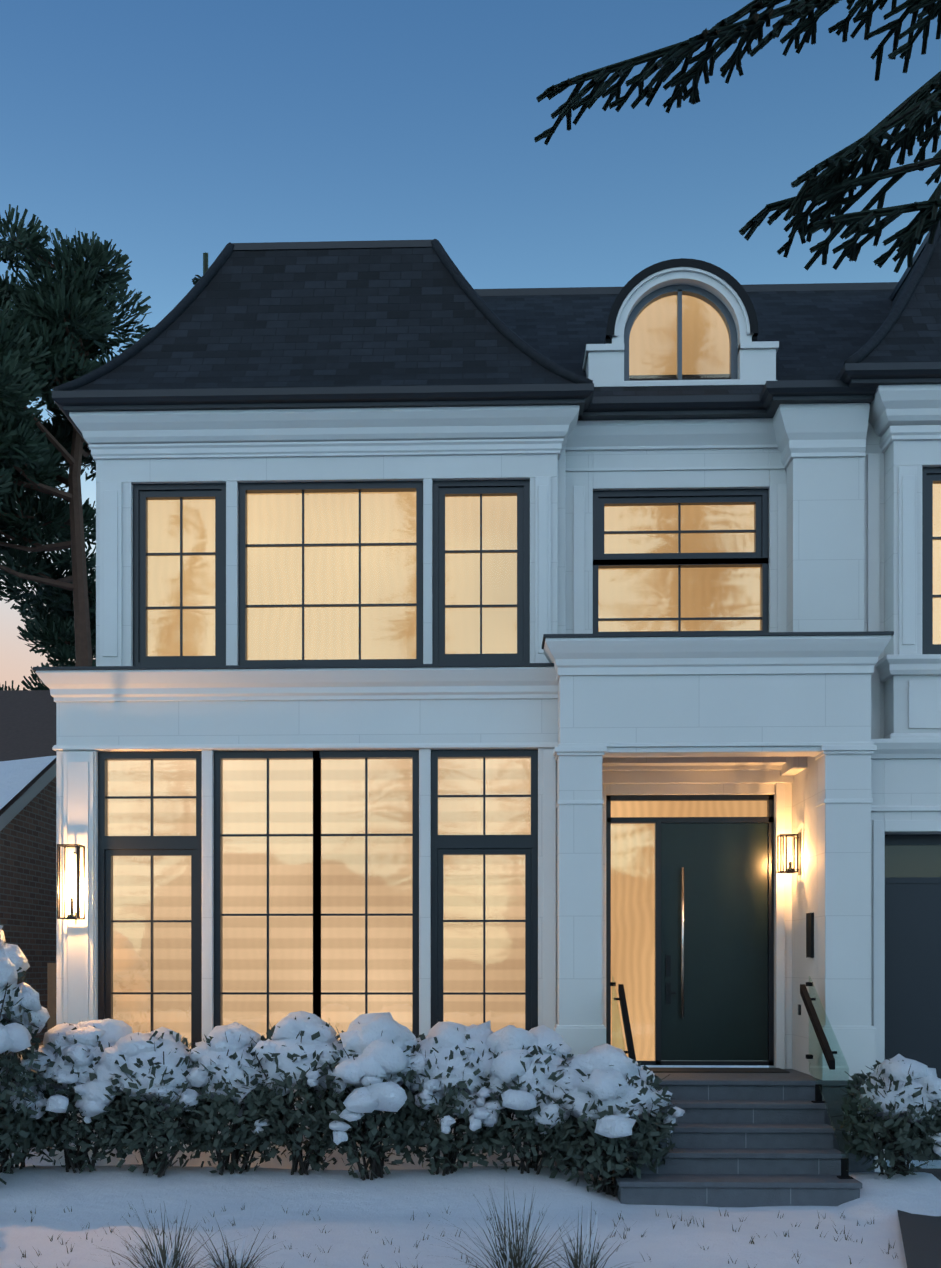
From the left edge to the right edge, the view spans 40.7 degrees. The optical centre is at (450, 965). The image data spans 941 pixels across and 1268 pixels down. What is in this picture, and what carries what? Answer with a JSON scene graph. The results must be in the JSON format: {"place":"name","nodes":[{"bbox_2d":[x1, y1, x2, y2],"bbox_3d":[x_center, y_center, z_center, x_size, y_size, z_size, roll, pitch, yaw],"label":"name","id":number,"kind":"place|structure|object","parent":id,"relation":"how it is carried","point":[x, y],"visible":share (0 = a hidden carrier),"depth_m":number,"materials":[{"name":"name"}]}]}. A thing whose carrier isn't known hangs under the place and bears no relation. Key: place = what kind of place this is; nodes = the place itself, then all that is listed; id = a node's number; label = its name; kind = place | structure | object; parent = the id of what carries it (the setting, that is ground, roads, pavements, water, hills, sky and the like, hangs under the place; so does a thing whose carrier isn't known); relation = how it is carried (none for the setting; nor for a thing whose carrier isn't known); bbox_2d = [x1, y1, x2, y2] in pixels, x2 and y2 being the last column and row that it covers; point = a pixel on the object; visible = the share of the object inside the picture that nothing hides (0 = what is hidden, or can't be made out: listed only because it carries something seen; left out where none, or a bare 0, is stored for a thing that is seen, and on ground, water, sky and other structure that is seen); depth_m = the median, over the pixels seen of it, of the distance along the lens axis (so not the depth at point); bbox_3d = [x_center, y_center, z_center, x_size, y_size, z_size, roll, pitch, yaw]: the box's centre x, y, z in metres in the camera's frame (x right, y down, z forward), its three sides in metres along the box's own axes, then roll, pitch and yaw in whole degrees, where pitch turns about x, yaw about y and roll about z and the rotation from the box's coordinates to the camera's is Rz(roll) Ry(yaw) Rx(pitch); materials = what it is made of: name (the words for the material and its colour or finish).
{"place":"outdoors","nodes":[
{"label":"outdoors","id":0,"kind":"place"},
{"bbox_2d":[0,756,55,809],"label":"snow","id":1,"kind":"structure","parent":0,"point":[17,776],"depth_m":16.44,"materials":[{"name":"white snow"}]},
{"bbox_2d":[108,758,530,1048],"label":"ground window shades","id":2,"kind":"object","parent":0,"point":[374,952],"depth_m":12.96,"materials":[{"name":"beige fabric"}]},
{"bbox_2d":[0,1164,940,1267],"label":"snow ground","id":3,"kind":"structure","parent":0,"point":[352,1212],"depth_m":10.30,"materials":[{"name":"white snow"}]},
{"bbox_2d":[14,1186,898,1267],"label":"grass tufts","id":4,"kind":"object","parent":3,"relation":"on","point":[515,1259],"visible":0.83,"depth_m":8.08,"materials":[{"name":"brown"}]},
{"bbox_2d":[0,941,940,1196],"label":"shrub","id":5,"kind":"object","parent":3,"relation":"on","point":[39,1135],"depth_m":11.22,"materials":[{"name":"green plant"}]},
{"bbox_2d":[0,925,940,1156],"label":"snow shrub","id":6,"kind":"object","parent":5,"relation":"on","point":[377,1061],"visible":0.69,"depth_m":11.19,"materials":[{"name":"white snow"}]},
{"bbox_2d":[555,1069,874,1206],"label":"porch steps","id":7,"kind":"structure","parent":3,"relation":"on","point":[791,1138],"depth_m":11.66,"materials":[{"name":"stone"}]},
{"bbox_2d":[612,977,848,1169],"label":"stair glass guards","id":8,"kind":"object","parent":7,"relation":"on","point":[816,998],"visible":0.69,"depth_m":11.60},
{"bbox_2d":[609,982,852,1178],"bbox_3d":[2.535,1.015,11.818,2.034,1.710,1.330,0,0,2],"label":"handrail","id":9,"kind":"object","parent":7,"relation":"on","point":[828,1053],"visible":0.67,"depth_m":11.79,"materials":[{"name":"black metal"}]},
{"bbox_2d":[657,1086,818,1203],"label":"step joints","id":10,"kind":"object","parent":7,"relation":"on","point":[745,1147],"visible":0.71,"depth_m":11.42,"materials":[{"name":"grey"}]},
{"bbox_2d":[0,0,940,689],"label":"sky","id":11,"kind":"structure","parent":0,"point":[172,132],"materials":[{"name":"blue"}]},
{"bbox_2d":[1,1065,940,1168],"bbox_3d":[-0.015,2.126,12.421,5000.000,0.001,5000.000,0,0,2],"label":"ground","id":12,"kind":"structure","parent":0,"point":[35,1160],"depth_m":14.29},
{"bbox_2d":[0,762,55,1108],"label":"brick wall","id":13,"kind":"structure","parent":12,"relation":"on","point":[28,876],"depth_m":16.68,"materials":[{"name":"brown brick"}]},
{"bbox_2d":[0,690,55,814],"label":"neighbour roof","id":14,"kind":"structure","parent":13,"relation":"on","point":[27,724],"depth_m":18.61,"materials":[{"name":"grey"}]},
{"bbox_2d":[0,763,55,830],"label":"rake board","id":15,"kind":"object","parent":13,"relation":"attached to","point":[10,813],"visible":0.33,"depth_m":15.95,"materials":[{"name":"wood"}]},
{"bbox_2d":[0,238,95,665],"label":"pine trunk","id":16,"kind":"object","parent":12,"relation":"on","point":[78,587],"visible":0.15,"depth_m":25.54,"materials":[{"name":"brown plant"}]},
{"bbox_2d":[47,963,55,1151],"bbox_3d":[-4.541,1.066,14.581,0.140,2.200,0.140,0,0,2],"label":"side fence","id":17,"kind":"object","parent":12,"relation":"on","point":[51,991],"visible":0.21,"depth_m":14.51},
{"bbox_2d":[56,422,940,1105],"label":"house stone walls","id":18,"kind":"structure","parent":12,"relation":"on","point":[830,888],"depth_m":12.80,"materials":[{"name":"white stone"}]},
{"bbox_2d":[57,844,84,919],"bbox_3d":[-3.784,-0.834,12.669,0.210,0.829,0.265,0,0,2],"label":"lantern","id":19,"kind":"object","parent":18,"relation":"attached to","point":[71,916],"visible":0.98,"depth_m":12.59,"materials":[{"name":"black metal"}]},
{"bbox_2d":[33,231,940,670],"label":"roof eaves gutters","id":20,"kind":"object","parent":18,"relation":"on","point":[857,381],"visible":0.4,"depth_m":12.86,"materials":[{"name":"black metal"}]},
{"bbox_2d":[583,267,778,386],"bbox_3d":[2.460,-6.734,13.829,2.040,1.360,0.935,0,0,2],"label":"dormer surround","id":21,"kind":"object","parent":20,"relation":"attached to","point":[603,365],"visible":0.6,"depth_m":13.40,"materials":[{"name":"white paint"}]},
{"bbox_2d":[624,284,737,380],"bbox_3d":[2.452,-6.734,13.576,1.230,1.090,0.080,0,0,2],"label":"dormer window frame","id":22,"kind":"object","parent":21,"relation":"in","point":[680,290],"visible":0.58,"depth_m":13.54,"materials":[{"name":"black metal"}]},
{"bbox_2d":[629,295,729,374],"bbox_3d":[2.455,-6.714,13.676,1.160,1.060,0.001,0,0,2],"label":"dormer shade","id":23,"kind":"object","parent":22,"relation":"in","point":[645,324],"depth_m":13.68,"materials":[{"name":"beige fabric"}]},
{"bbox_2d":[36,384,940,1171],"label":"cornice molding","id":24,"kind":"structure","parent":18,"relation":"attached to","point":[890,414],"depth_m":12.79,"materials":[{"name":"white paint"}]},
{"bbox_2d":[72,234,940,396],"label":"roof shingles","id":25,"kind":"object","parent":18,"relation":"on","point":[333,317],"visible":0.42,"depth_m":13.80,"materials":[{"name":"black"}]},
{"bbox_2d":[54,221,940,390],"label":"roof hip caps","id":26,"kind":"object","parent":25,"relation":"on","point":[869,346],"visible":0.83,"depth_m":13.57,"materials":[{"name":"black"}]},
{"bbox_2d":[98,467,940,1048],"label":"window frames","id":27,"kind":"structure","parent":18,"relation":"attached to","point":[152,845],"depth_m":12.93,"materials":[{"name":"black metal"}]},
{"bbox_2d":[107,758,530,1048],"bbox_3d":[-1.350,-0.564,12.893,4.346,3.100,0.001,0,0,2],"label":"glass window","id":28,"kind":"structure","parent":27,"relation":"in","point":[330,869],"depth_m":12.89,"materials":[{"name":"clear glass"}]},
{"bbox_2d":[147,294,940,1060],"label":"window glass","id":29,"kind":"object","parent":18,"relation":"attached to","point":[499,628],"visible":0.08,"depth_m":13.33,"materials":[{"name":"clear glass"}]},
{"bbox_2d":[606,795,773,1065],"bbox_3d":[2.598,-0.387,13.827,1.816,2.934,0.130,0,0,2],"label":"front door frame","id":30,"kind":"object","parent":18,"relation":"attached to","point":[658,821],"visible":0.71,"depth_m":13.77,"materials":[{"name":"black metal"}]},
{"bbox_2d":[611,801,766,1060],"bbox_3d":[2.598,-0.382,13.842,1.706,2.834,0.001,0,0,2],"label":"sidelight glow","id":31,"kind":"object","parent":30,"relation":"attached to","point":[688,808],"visible":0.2,"depth_m":13.86,"materials":[{"name":"beige glass"}]},
{"bbox_2d":[661,823,767,1060],"bbox_3d":[2.870,-0.260,13.814,1.157,2.580,0.060,0,0,2],"label":"front door","id":32,"kind":"structure","parent":30,"relation":"attached to","point":[725,866],"depth_m":13.78,"materials":[{"name":"wood"}]},
{"bbox_2d":[666,955,675,1003],"bbox_3d":[2.395,0.151,13.773,0.105,0.530,0.050,0,0,2],"label":"door lock","id":33,"kind":"object","parent":32,"relation":"attached to","point":[668,985],"depth_m":13.77,"materials":[{"name":"black metal"}]},
{"bbox_2d":[681,867,683,1017],"bbox_3d":[2.514,-0.249,13.752,0.030,1.630,0.086,0,0,2],"label":"door pull handle","id":34,"kind":"object","parent":32,"relation":"attached to","point":[682,942],"visible":1,"depth_m":13.71,"materials":[{"name":"silver metal"}]},
{"bbox_2d":[777,832,801,875],"bbox_3d":[3.554,-1.174,13.292,0.225,0.448,0.150,0,0,2],"label":"porch lantern","id":35,"kind":"object","parent":18,"relation":"attached to","point":[790,869],"visible":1,"depth_m":13.28,"materials":[{"name":"black metal"}]},
{"bbox_2d":[798,913,813,1014],"bbox_3d":[3.644,-0.009,13.024,0.030,1.050,0.590,0,0,2],"label":"intercom panel","id":36,"kind":"object","parent":18,"relation":"attached to","point":[809,935],"visible":1,"depth_m":12.79,"materials":[{"name":"black metal"}]},
{"bbox_2d":[885,834,940,1159],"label":"garage door","id":37,"kind":"structure","parent":18,"relation":"attached to","point":[912,968],"depth_m":12.84,"materials":[{"name":"black"}]},
{"bbox_2d":[885,845,940,876],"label":"garage door window","id":38,"kind":"structure","parent":37,"relation":"attached to","point":[912,860],"depth_m":12.86,"materials":[{"name":"grey glass"}]},
{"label":"tree trunks","id":39,"kind":"object","parent":12,"relation":"on","visible":0},
{"bbox_2d":[0,204,207,689],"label":"tree","id":40,"kind":"object","parent":39,"relation":"attached to","point":[32,344],"visible":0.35,"depth_m":24.26,"materials":[{"name":"green plant"}]},
{"bbox_2d":[534,0,940,272],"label":"bough","id":41,"kind":"object","parent":39,"relation":"on","point":[917,117],"depth_m":5.57,"materials":[{"name":"green plant"}]},
{"bbox_2d":[148,484,940,659],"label":"window shades","id":42,"kind":"object","parent":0,"point":[606,602],"depth_m":13.38,"materials":[{"name":"beige fabric"}]},
{"bbox_2d":[648,1067,789,1072],"bbox_3d":[2.816,1.102,13.385,1.400,0.015,0.500,0,0,2],"label":"door mat","id":43,"kind":"object","parent":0,"point":[715,1070],"depth_m":13.26,"materials":[{"name":"grey"}]},
{"bbox_2d":[885,1168,940,1267],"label":"driveway asphalt","id":44,"kind":"structure","parent":0,"point":[921,1236],"depth_m":9.49,"materials":[{"name":"grey asphalt"}]}
]}

